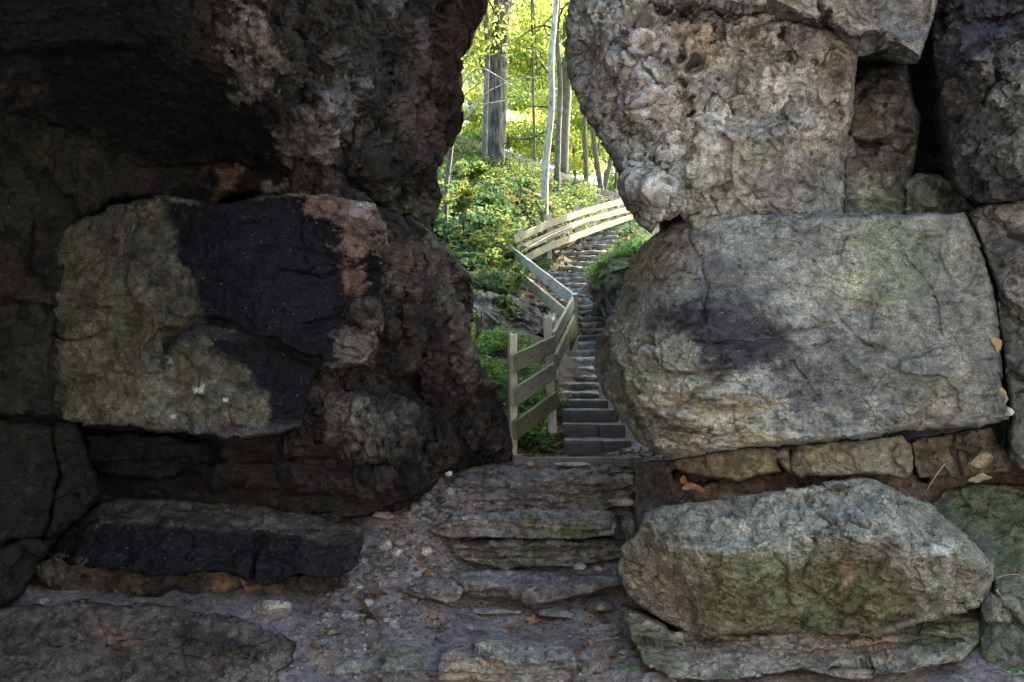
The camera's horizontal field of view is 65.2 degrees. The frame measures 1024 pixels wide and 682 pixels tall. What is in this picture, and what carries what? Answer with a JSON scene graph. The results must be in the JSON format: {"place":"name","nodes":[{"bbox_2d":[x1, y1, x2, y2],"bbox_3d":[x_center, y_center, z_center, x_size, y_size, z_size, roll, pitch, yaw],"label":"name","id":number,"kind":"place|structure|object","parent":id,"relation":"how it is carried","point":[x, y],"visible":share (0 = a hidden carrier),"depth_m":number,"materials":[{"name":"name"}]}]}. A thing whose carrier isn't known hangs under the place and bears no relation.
{"place":"outdoors","nodes":[
{"label":"outdoors","id":0,"kind":"place"},
{"bbox_2d":[3,155,1023,681],"bbox_3d":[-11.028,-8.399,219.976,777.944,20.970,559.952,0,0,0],"label":"ground","id":1,"kind":"structure","parent":0,"point":[971,667],"depth_m":4.74,"materials":[{"name":"grey stone"}]},
{"bbox_2d":[0,166,100,607],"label":"wall","id":2,"kind":"structure","parent":1,"relation":"on","point":[50,491],"depth_m":4.68,"materials":[{"name":"stone"}]},
{"bbox_2d":[0,599,295,681],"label":"floor slab","id":3,"kind":"structure","parent":1,"relation":"on","point":[82,640],"depth_m":4.15,"materials":[{"name":"stone"}]},
{"bbox_2d":[59,195,254,535],"bbox_3d":[-4.304,-3.505,5.907,6.886,11.445,3.496,0,0,-32],"label":"rock mass","id":4,"kind":"object","parent":1,"relation":"on","point":[235,199],"depth_m":6.15,"materials":[{"name":"stone"}]},
{"bbox_2d":[35,553,344,597],"bbox_3d":[-2.027,1.499,5.028,2.033,0.468,0.782,0,0,0],"label":"ledge stone","id":5,"kind":"object","parent":1,"relation":"on","point":[55,572],"visible":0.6,"depth_m":4.74,"materials":[{"name":"stone"}]},
{"bbox_2d":[45,496,364,585],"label":"black bench slab","id":6,"kind":"structure","parent":5,"relation":"on","point":[155,537],"depth_m":4.75,"materials":[{"name":"stone"}]},
{"bbox_2d":[79,423,420,517],"bbox_3d":[-1.755,0.846,5.388,2.342,0.714,0.932,0,0,0],"label":"recessed ledge","id":7,"kind":"object","parent":6,"relation":"on","point":[132,461],"visible":0.73,"depth_m":5.08,"materials":[{"name":"stone"}]},
{"bbox_2d":[48,191,391,438],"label":"stained block","id":8,"kind":"structure","parent":7,"relation":"on","point":[194,317],"depth_m":4.69,"materials":[{"name":"stone"}]},
{"bbox_2d":[253,600,291,617],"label":"loose stone","id":9,"kind":"object","parent":1,"relation":"on","point":[275,608],"visible":0.91,"depth_m":4.56,"materials":[{"name":"stone"}]},
{"bbox_2d":[359,601,383,620],"bbox_3d":[-0.855,1.611,4.740,0.152,0.083,0.245,44,-29,-23],"label":"dead leaf","id":10,"kind":"object","parent":1,"relation":"on","point":[365,609],"visible":0.98,"depth_m":4.72,"materials":[{"name":"brown plant"}]},
{"bbox_2d":[372,511,394,519],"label":"loose stone","id":11,"kind":"object","parent":1,"relation":"on","point":[386,515],"visible":0.81,"depth_m":5.33,"materials":[{"name":"stone"}]},
{"bbox_2d":[324,638,444,681],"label":"stone step","id":12,"kind":"object","parent":1,"relation":"on","point":[402,661],"visible":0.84,"depth_m":4.24,"materials":[{"name":"stone"}]},
{"bbox_2d":[282,158,512,522],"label":"passage wall","id":13,"kind":"structure","parent":1,"relation":"on","point":[422,387],"depth_m":5.13,"materials":[{"name":"stone"}]},
{"bbox_2d":[0,0,487,261],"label":"overhang","id":14,"kind":"object","parent":13,"relation":"on","point":[104,104],"visible":0.94,"depth_m":4.92,"materials":[{"name":"stone"}]},
{"bbox_2d":[316,469,523,630],"bbox_3d":[-0.555,1.321,5.320,0.526,0.750,1.809,0,0,28],"label":"rubble","id":15,"kind":"object","parent":1,"relation":"on","point":[330,620],"visible":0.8,"depth_m":5.10,"materials":[{"name":"stone"}]},
{"bbox_2d":[377,538,392,551],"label":"loose stone","id":16,"kind":"object","parent":15,"relation":"on","point":[385,545],"visible":1,"depth_m":5.02,"materials":[{"name":"stone"}]},
{"bbox_2d":[399,577,463,603],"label":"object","id":17,"kind":"object","parent":1,"relation":"on","point":[446,590],"visible":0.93,"depth_m":4.88,"materials":[{"name":"stone"}]},
{"bbox_2d":[289,466,631,678],"bbox_3d":[-0.170,1.368,5.124,2.162,0.858,1.872,0,0,0],"label":"rubble","id":18,"kind":"object","parent":1,"relation":"on","point":[363,560],"visible":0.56,"depth_m":4.78,"materials":[{"name":"stone"}]},
{"bbox_2d":[291,463,632,668],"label":"leaf litter","id":19,"kind":"object","parent":1,"relation":"on","point":[407,632],"visible":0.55,"depth_m":4.75,"materials":[{"name":"brown plant"}]},
{"bbox_2d":[441,160,490,185],"bbox_3d":[-0.988,-3.479,17.012,1.275,0.711,0.794,0,0,41],"label":"shrub","id":20,"kind":"object","parent":1,"relation":"on","point":[479,171],"visible":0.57,"depth_m":16.73,"materials":[{"name":"green plant"}]},
{"bbox_2d":[473,310,483,338],"bbox_3d":[-0.319,-0.158,7.623,0.124,0.277,0.118,0,0,-38],"label":"plant","id":21,"kind":"object","parent":1,"relation":"on","point":[478,321],"visible":0.94,"depth_m":7.59,"materials":[{"name":"green plant"}]},
{"bbox_2d":[459,220,512,254],"bbox_3d":[-0.442,-1.688,13.206,0.904,0.599,0.611,0,0,0],"label":"shrub","id":22,"kind":"object","parent":1,"relation":"on","point":[475,241],"visible":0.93,"depth_m":13.10,"materials":[{"name":"green plant"}]},
{"bbox_2d":[462,63,509,137],"bbox_3d":[-3.672,-11.505,36.738,9.233,10.687,6.978,0,0,-32],"label":"tree","id":23,"kind":"object","parent":1,"relation":"on","point":[468,89],"visible":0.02,"depth_m":39.66,"materials":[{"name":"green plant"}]},
{"bbox_2d":[443,55,538,221],"bbox_3d":[-0.365,-3.709,14.063,1.712,3.412,0.150,0,0,-6],"label":"bare sapling","id":24,"kind":"object","parent":1,"relation":"on","point":[448,172],"visible":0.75,"depth_m":13.99,"materials":[{"name":"grey plant"}]},
{"bbox_2d":[474,238,507,270],"bbox_3d":[-0.352,-1.358,12.790,0.606,0.625,0.614,0,0,0],"label":"shrub","id":25,"kind":"object","parent":1,"relation":"on","point":[492,256],"visible":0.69,"depth_m":12.75,"materials":[{"name":"green plant"}]},
{"bbox_2d":[462,0,520,168],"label":"tree","id":26,"kind":"object","parent":1,"relation":"on","point":[497,124],"visible":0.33,"depth_m":19.36,"materials":[{"name":"grey plant"}]},
{"bbox_2d":[473,264,509,294],"bbox_3d":[-0.312,-0.823,11.482,0.579,0.572,0.865,0,0,-17],"label":"shrub","id":27,"kind":"object","parent":1,"relation":"on","point":[489,284],"visible":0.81,"depth_m":11.32,"materials":[{"name":"green plant"}]},
{"bbox_2d":[461,0,523,164],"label":"tree","id":28,"kind":"object","parent":1,"relation":"on","point":[484,31],"visible":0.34,"depth_m":19.02,"materials":[{"name":"green plant"}]},
{"bbox_2d":[471,605,521,613],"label":"loose stone","id":29,"kind":"object","parent":1,"relation":"on","point":[491,609],"visible":1,"depth_m":4.86,"materials":[{"name":"stone"}]},
{"bbox_2d":[471,264,532,294],"bbox_3d":[-0.206,-0.875,12.024,1.058,0.493,0.800,0,0,11],"label":"shrub","id":30,"kind":"object","parent":1,"relation":"on","point":[515,269],"visible":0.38,"depth_m":11.77,"materials":[{"name":"green plant"}]},
{"bbox_2d":[438,638,576,681],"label":"stone step","id":31,"kind":"object","parent":1,"relation":"on","point":[502,660],"visible":0.99,"depth_m":4.11,"materials":[{"name":"stone"}]},
{"bbox_2d":[462,0,564,160],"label":"tree","id":32,"kind":"object","parent":1,"relation":"on","point":[527,59],"visible":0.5,"depth_m":24.45,"materials":[{"name":"green plant"}]},
{"bbox_2d":[459,0,572,154],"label":"tree","id":33,"kind":"object","parent":1,"relation":"on","point":[474,133],"visible":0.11,"depth_m":35.56,"materials":[{"name":"green plant"}]},
{"bbox_2d":[472,325,563,453],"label":"undergrowth","id":34,"kind":"object","parent":1,"relation":"on","point":[541,437],"visible":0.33,"depth_m":8.48,"materials":[{"name":"green plant"}]},
{"bbox_2d":[471,292,567,346],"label":"rock outcrop","id":35,"kind":"object","parent":1,"relation":"on","point":[531,320],"visible":0.37,"depth_m":10.71,"materials":[{"name":"stone"}]},
{"bbox_2d":[496,189,547,213],"bbox_3d":[0.068,-2.855,16.579,1.139,0.648,0.980,0,0,33],"label":"shrub","id":36,"kind":"object","parent":1,"relation":"on","point":[510,197],"visible":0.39,"depth_m":16.70,"materials":[{"name":"green plant"}]},
{"bbox_2d":[433,135,617,320],"bbox_3d":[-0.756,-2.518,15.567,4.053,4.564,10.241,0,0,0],"label":"undergrowth","id":37,"kind":"object","parent":1,"relation":"on","point":[473,223],"visible":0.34,"depth_m":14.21,"materials":[{"name":"green plant"}]},
{"bbox_2d":[440,160,484,229],"bbox_3d":[-0.897,-2.471,13.637,0.818,1.160,0.556,0,0,43],"label":"sapling","id":38,"kind":"object","parent":37,"relation":"on","point":[467,195],"visible":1,"depth_m":13.52,"materials":[{"name":"green plant"}]},
{"bbox_2d":[476,4,588,181],"bbox_3d":[1.949,-12.224,33.395,6.899,13.977,6.491,0,0,38],"label":"tree","id":39,"kind":"object","parent":1,"relation":"on","point":[584,145],"visible":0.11,"depth_m":32.88,"materials":[{"name":"green plant"}]},
{"bbox_2d":[462,77,606,178],"bbox_3d":[1.552,-10.760,38.032,9.288,10.271,8.554,0,0,-41],"label":"tree","id":40,"kind":"object","parent":1,"relation":"on","point":[518,144],"visible":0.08,"depth_m":35.16,"materials":[{"name":"green plant"}]},
{"bbox_2d":[501,382,569,456],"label":"leaf litter","id":41,"kind":"object","parent":1,"relation":"on","point":[528,453],"visible":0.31,"depth_m":7.28,"materials":[{"name":"brown plant"}]},
{"bbox_2d":[450,569,622,604],"bbox_3d":[0.176,1.571,5.206,1.144,0.275,0.786,0,0,0],"label":"stone step","id":42,"kind":"object","parent":1,"relation":"on","point":[531,587],"visible":0.93,"depth_m":4.90,"materials":[{"name":"stone"}]},
{"bbox_2d":[450,536,625,569],"bbox_3d":[0.176,1.438,5.499,1.185,0.305,0.745,0,0,0],"label":"stone step","id":43,"kind":"object","parent":1,"relation":"on","point":[505,553],"visible":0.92,"depth_m":5.23,"materials":[{"name":"stone"}]},
{"bbox_2d":[427,508,617,539],"bbox_3d":[0.068,1.249,5.529,1.277,0.308,0.786,0,0,0],"label":"stone step","id":44,"kind":"object","parent":43,"relation":"on","point":[559,523],"visible":0.99,"depth_m":5.26,"materials":[{"name":"stone"}]},
{"bbox_2d":[607,498,633,506],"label":"loose stone","id":45,"kind":"object","parent":44,"relation":"on","point":[627,502],"visible":0.94,"depth_m":5.47,"materials":[{"name":"stone"}]},
{"bbox_2d":[455,136,620,197],"bbox_3d":[0.971,-4.504,22.779,6.852,1.593,0.209,0,0,-42],"label":"fallen log","id":46,"kind":"object","parent":1,"relation":"on","point":[566,177],"visible":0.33,"depth_m":23.14,"materials":[{"name":"grey wood"}]},
{"bbox_2d":[446,467,635,511],"bbox_3d":[0.117,1.126,6.079,1.600,0.388,1.092,0,0,0],"label":"stone step","id":47,"kind":"object","parent":1,"relation":"on","point":[542,488],"visible":0.72,"depth_m":5.68,"materials":[{"name":"stone"}]},
{"bbox_2d":[480,462,636,474],"bbox_3d":[0.384,0.993,6.301,1.405,0.152,0.794,0,0,0],"label":"stone step","id":48,"kind":"object","parent":47,"relation":"on","point":[604,467],"visible":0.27,"depth_m":5.98,"materials":[{"name":"stone"}]},
{"bbox_2d":[554,461,591,466],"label":"loose stone","id":49,"kind":"object","parent":48,"relation":"on","point":[572,464],"visible":1,"depth_m":5.98,"materials":[{"name":"stone"}]},
{"bbox_2d":[512,247,575,316],"bbox_3d":[0.385,-0.946,11.772,0.076,1.388,4.590,0,0,-9],"label":"wooden fence","id":50,"kind":"object","parent":1,"relation":"on","point":[565,293],"visible":0.79,"depth_m":11.18,"materials":[{"name":"grey wood"}]},
{"bbox_2d":[508,314,582,454],"bbox_3d":[0.143,0.371,6.725,0.435,1.212,1.105,0,0,34],"label":"wooden fence","id":51,"kind":"object","parent":1,"relation":"on","point":[532,417],"visible":0.84,"depth_m":6.44,"materials":[{"name":"grey wood"}]},
{"bbox_2d":[513,0,582,174],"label":"tree","id":52,"kind":"object","parent":1,"relation":"on","point":[575,99],"visible":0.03,"depth_m":26.98,"materials":[{"name":"green plant"}]},
{"bbox_2d":[540,0,558,222],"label":"dead tree","id":53,"kind":"object","parent":1,"relation":"on","point":[546,152],"visible":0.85,"depth_m":17.56,"materials":[{"name":"grey wood"}]},
{"bbox_2d":[501,22,558,146],"bbox_3d":[0.401,-5.755,17.902,1.288,2.815,0.064,0,0,0],"label":"hanging bough","id":54,"kind":"object","parent":53,"relation":"attached to","point":[545,68],"visible":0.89,"depth_m":17.89,"materials":[{"name":"green plant"}]},
{"bbox_2d":[507,114,600,177],"bbox_3d":[2.995,-14.308,39.964,7.218,16.776,6.465,0,0,-33],"label":"tree","id":55,"kind":"object","parent":1,"relation":"on","point":[570,153],"visible":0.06,"depth_m":39.21,"materials":[{"name":"plant"}]},
{"bbox_2d":[538,606,574,617],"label":"loose stone","id":56,"kind":"object","parent":1,"relation":"on","point":[557,611],"visible":1,"depth_m":4.83,"materials":[{"name":"stone"}]},
{"bbox_2d":[511,0,603,188],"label":"tree","id":57,"kind":"object","parent":1,"relation":"on","point":[542,101],"visible":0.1,"depth_m":30.39,"materials":[{"name":"green plant"}]},
{"bbox_2d":[548,0,569,196],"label":"tree","id":58,"kind":"object","parent":1,"relation":"on","point":[563,10],"visible":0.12,"depth_m":20.99,"materials":[{"name":"grey plant"}]},
{"bbox_2d":[552,292,577,390],"bbox_3d":[0.567,-0.058,8.248,0.089,1.049,2.719,0,0,8],"label":"wooden fence","id":59,"kind":"object","parent":1,"relation":"on","point":[571,309],"visible":0.91,"depth_m":8.00,"materials":[{"name":"grey wood"}]},
{"bbox_2d":[560,0,571,184],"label":"tree","id":60,"kind":"object","parent":1,"relation":"on","point":[566,108],"visible":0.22,"depth_m":23.85,"materials":[{"name":"grey plant"}]},
{"bbox_2d":[520,81,617,190],"bbox_3d":[4.589,-10.070,36.496,10.092,10.862,6.492,0,0,-25],"label":"tree","id":61,"kind":"object","parent":1,"relation":"on","point":[539,155],"visible":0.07,"depth_m":34.68,"materials":[{"name":"green plant"}]},
{"bbox_2d":[548,272,590,277],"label":"stone step","id":62,"kind":"object","parent":1,"relation":"on","point":[564,274],"visible":0.2,"depth_m":16.10,"materials":[{"name":"stone"}]},
{"bbox_2d":[501,169,640,334],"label":"leaf litter","id":63,"kind":"object","parent":1,"relation":"on","point":[525,296],"visible":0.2,"depth_m":16.73,"materials":[{"name":"brown plant"}]},
{"bbox_2d":[555,277,586,282],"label":"stone step","id":64,"kind":"object","parent":1,"relation":"on","point":[572,280],"visible":0.13,"depth_m":15.68,"materials":[{"name":"stone"}]},
{"bbox_2d":[513,195,632,259],"bbox_3d":[1.761,-2.643,18.116,0.337,2.673,8.318,0,0,25],"label":"wooden fence","id":65,"kind":"object","parent":1,"relation":"on","point":[549,235],"visible":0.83,"depth_m":16.90,"materials":[{"name":"beige wood"}]},
{"bbox_2d":[512,457,642,467],"bbox_3d":[0.498,0.945,6.321,1.002,0.115,0.498,0,0,0],"label":"timber edging","id":66,"kind":"object","parent":1,"relation":"on","point":[547,462],"visible":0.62,"depth_m":6.08,"materials":[{"name":"grey wood"}]},
{"bbox_2d":[559,382,599,390],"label":"stone step","id":67,"kind":"object","parent":1,"relation":"on","point":[581,386],"visible":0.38,"depth_m":9.29,"materials":[{"name":"stone"}]},
{"bbox_2d":[561,390,599,398],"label":"stone step","id":68,"kind":"object","parent":1,"relation":"on","point":[589,394],"visible":0.34,"depth_m":8.87,"materials":[{"name":"stone"}]},
{"bbox_2d":[566,375,597,381],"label":"stone step","id":69,"kind":"object","parent":1,"relation":"on","point":[585,378],"visible":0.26,"depth_m":9.69,"materials":[{"name":"stone"}]},
{"bbox_2d":[565,255,600,261],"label":"stone step","id":70,"kind":"object","parent":1,"relation":"on","point":[586,258],"visible":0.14,"depth_m":17.25,"materials":[{"name":"stone"}]},
{"bbox_2d":[561,250,608,255],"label":"stone step","id":71,"kind":"object","parent":1,"relation":"on","point":[576,253],"visible":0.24,"depth_m":17.68,"materials":[{"name":"stone"}]},
{"bbox_2d":[562,399,607,407],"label":"timber step","id":72,"kind":"object","parent":1,"relation":"on","point":[588,403],"visible":0.45,"depth_m":8.18,"materials":[{"name":"wood"}]},
{"bbox_2d":[562,408,617,421],"bbox_3d":[0.770,0.750,8.022,0.546,0.150,0.396,0,0,0],"label":"timber step","id":73,"kind":"object","parent":1,"relation":"on","point":[590,414],"visible":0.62,"depth_m":7.83,"materials":[{"name":"wood"}]},
{"bbox_2d":[570,244,611,249],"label":"stone step","id":74,"kind":"object","parent":1,"relation":"on","point":[596,246],"visible":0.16,"depth_m":18.05,"materials":[{"name":"stone"}]},
{"bbox_2d":[574,117,612,189],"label":"tree","id":75,"kind":"object","parent":1,"relation":"on","point":[607,173],"depth_m":30.93,"materials":[{"name":"grey plant"}]},
{"bbox_2d":[562,421,624,436],"bbox_3d":[0.775,0.859,7.723,0.585,0.155,0.400,0,0,0],"label":"timber step","id":76,"kind":"object","parent":1,"relation":"on","point":[594,429],"visible":0.7,"depth_m":7.53,"materials":[{"name":"wood"}]},
{"bbox_2d":[569,117,618,190],"bbox_3d":[4.814,-12.126,33.993,5.118,14.178,10.132,0,0,0],"label":"tree","id":77,"kind":"object","parent":1,"relation":"on","point":[615,174],"visible":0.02,"depth_m":35.91,"materials":[{"name":"green plant"}]},
{"bbox_2d":[564,437,630,456],"bbox_3d":[0.772,0.969,7.373,0.595,0.155,0.398,0,0,0],"label":"timber step","id":78,"kind":"object","parent":1,"relation":"on","point":[574,446],"visible":0.79,"depth_m":7.18,"materials":[{"name":"wood"}]},
{"bbox_2d":[585,598,613,610],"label":"loose stone","id":79,"kind":"object","parent":1,"relation":"on","point":[597,604],"visible":1,"depth_m":4.86,"materials":[{"name":"stone"}]},
{"bbox_2d":[583,235,618,241],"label":"stone step","id":80,"kind":"object","parent":1,"relation":"on","point":[599,238],"visible":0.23,"depth_m":18.85,"materials":[{"name":"stone"}]},
{"bbox_2d":[586,249,637,322],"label":"mossy boulder","id":81,"kind":"object","parent":1,"relation":"on","point":[604,289],"visible":0.27,"depth_m":11.48,"materials":[{"name":"stone"}]},
{"bbox_2d":[578,218,658,283],"bbox_3d":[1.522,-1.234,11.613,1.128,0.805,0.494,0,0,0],"label":"undergrowth","id":82,"kind":"object","parent":81,"relation":"on","point":[617,251],"visible":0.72,"depth_m":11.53,"materials":[{"name":"green plant"}]},
{"bbox_2d":[560,446,664,475],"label":"leaf litter","id":83,"kind":"object","parent":1,"relation":"on","point":[621,454],"visible":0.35,"depth_m":6.50,"materials":[{"name":"brown plant"}]},
{"bbox_2d":[601,506,641,670],"bbox_3d":[0.716,1.399,5.036,0.284,0.720,1.726,0,0,8],"label":"rubble","id":84,"kind":"object","parent":1,"relation":"on","point":[619,633],"visible":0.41,"depth_m":4.64,"materials":[{"name":"stone"}]},
{"bbox_2d":[621,513,636,536],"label":"loose stone","id":85,"kind":"object","parent":1,"relation":"on","point":[628,525],"visible":0.98,"depth_m":5.14,"materials":[{"name":"stone"}]},
{"bbox_2d":[634,469,693,526],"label":"side stone","id":86,"kind":"object","parent":1,"relation":"on","point":[643,505],"visible":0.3,"depth_m":5.13,"materials":[{"name":"stone"}]},
{"bbox_2d":[622,605,979,680],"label":"base stone","id":87,"kind":"object","parent":1,"relation":"on","point":[665,649],"visible":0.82,"depth_m":4.15,"materials":[{"name":"stone"}]},
{"bbox_2d":[617,477,994,638],"bbox_3d":[1.708,1.268,4.567,2.232,1.036,1.451,0,0,0],"label":"bench boulder","id":88,"kind":"object","parent":87,"relation":"on","point":[860,557],"visible":1,"depth_m":4.09,"materials":[{"name":"stone"}]},
{"bbox_2d":[659,61,988,230],"bbox_3d":[5.267,-2.153,7.045,8.658,11.268,4.434,0,0,11],"label":"rock mass","id":89,"kind":"object","parent":1,"relation":"on","point":[665,224],"depth_m":6.79,"materials":[{"name":"stone"}]},
{"bbox_2d":[637,458,1023,502],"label":"clay bank","id":90,"kind":"structure","parent":1,"relation":"on","point":[652,476],"depth_m":4.84,"materials":[{"name":"soil"}]},
{"bbox_2d":[669,446,780,481],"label":"seam stone","id":91,"kind":"object","parent":90,"relation":"on","point":[741,464],"visible":0.93,"depth_m":4.61,"materials":[{"name":"stone"}]},
{"bbox_2d":[775,434,912,479],"bbox_3d":[1.933,0.680,4.704,0.801,0.310,0.606,0,0,13],"label":"seam stone","id":92,"kind":"object","parent":90,"relation":"on","point":[891,455],"visible":0.97,"depth_m":4.45,"materials":[{"name":"stone"}]},
{"bbox_2d":[593,212,1008,459],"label":"slab","id":93,"kind":"structure","parent":92,"relation":"on","point":[747,330],"depth_m":4.36,"materials":[{"name":"stone"}]},
{"bbox_2d":[564,0,857,232],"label":"pitted outcrop","id":94,"kind":"object","parent":93,"relation":"on","point":[697,116],"visible":0.87,"depth_m":4.56,"materials":[{"name":"stone"}]},
{"bbox_2d":[649,0,937,63],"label":"overhanging block","id":95,"kind":"structure","parent":94,"relation":"on","point":[889,31],"depth_m":4.42,"materials":[{"name":"stone"}]},
{"bbox_2d":[844,63,929,214],"bbox_3d":[2.444,-1.284,5.239,0.537,1.303,1.420,0,0,21],"label":"square boulder","id":96,"kind":"object","parent":93,"relation":"on","point":[884,130],"visible":0.73,"depth_m":4.96,"materials":[{"name":"stone"}]},
{"bbox_2d":[904,173,975,215],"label":"wedged stone","id":97,"kind":"object","parent":93,"relation":"on","point":[937,193],"visible":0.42,"depth_m":4.87,"materials":[{"name":"stone"}]},
{"bbox_2d":[910,425,1013,478],"bbox_3d":[2.684,0.665,4.795,0.543,0.367,0.608,0,0,25],"label":"seam stone","id":98,"kind":"object","parent":90,"relation":"on","point":[954,452],"visible":0.89,"depth_m":4.61,"materials":[{"name":"stone"}]},
{"bbox_2d":[829,667,878,679],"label":"loose stone","id":99,"kind":"object","parent":1,"relation":"on","point":[856,674],"visible":0.75,"depth_m":4.01,"materials":[{"name":"stone"}]},
{"bbox_2d":[930,483,1023,670],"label":"sloping rock","id":100,"kind":"object","parent":1,"relation":"on","point":[987,519],"visible":0.66,"depth_m":4.34,"materials":[{"name":"stone"}]},
{"bbox_2d":[968,450,992,467],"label":"loose stone","id":101,"kind":"object","parent":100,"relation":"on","point":[981,459],"visible":1,"depth_m":4.43,"materials":[{"name":"stone"}]},
{"bbox_2d":[981,593,1010,622],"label":"loose stone","id":102,"kind":"object","parent":100,"relation":"on","point":[993,611],"visible":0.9,"depth_m":4.07,"materials":[{"name":"stone"}]},
{"bbox_2d":[984,289,1023,472],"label":"block","id":103,"kind":"structure","parent":100,"relation":"on","point":[1009,433],"depth_m":4.39,"materials":[{"name":"stone"}]},
{"bbox_2d":[967,199,1023,310],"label":"block","id":104,"kind":"structure","parent":103,"relation":"on","point":[998,228],"depth_m":4.39,"materials":[{"name":"stone"}]},
{"bbox_2d":[873,0,1023,203],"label":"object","id":105,"kind":"structure","parent":104,"relation":"on","point":[966,72],"depth_m":4.40,"materials":[{"name":"stone"}]},
{"bbox_2d":[462,3,614,183],"label":"sky","id":106,"kind":"structure","parent":0,"point":[508,115],"materials":[{"name":"white"}]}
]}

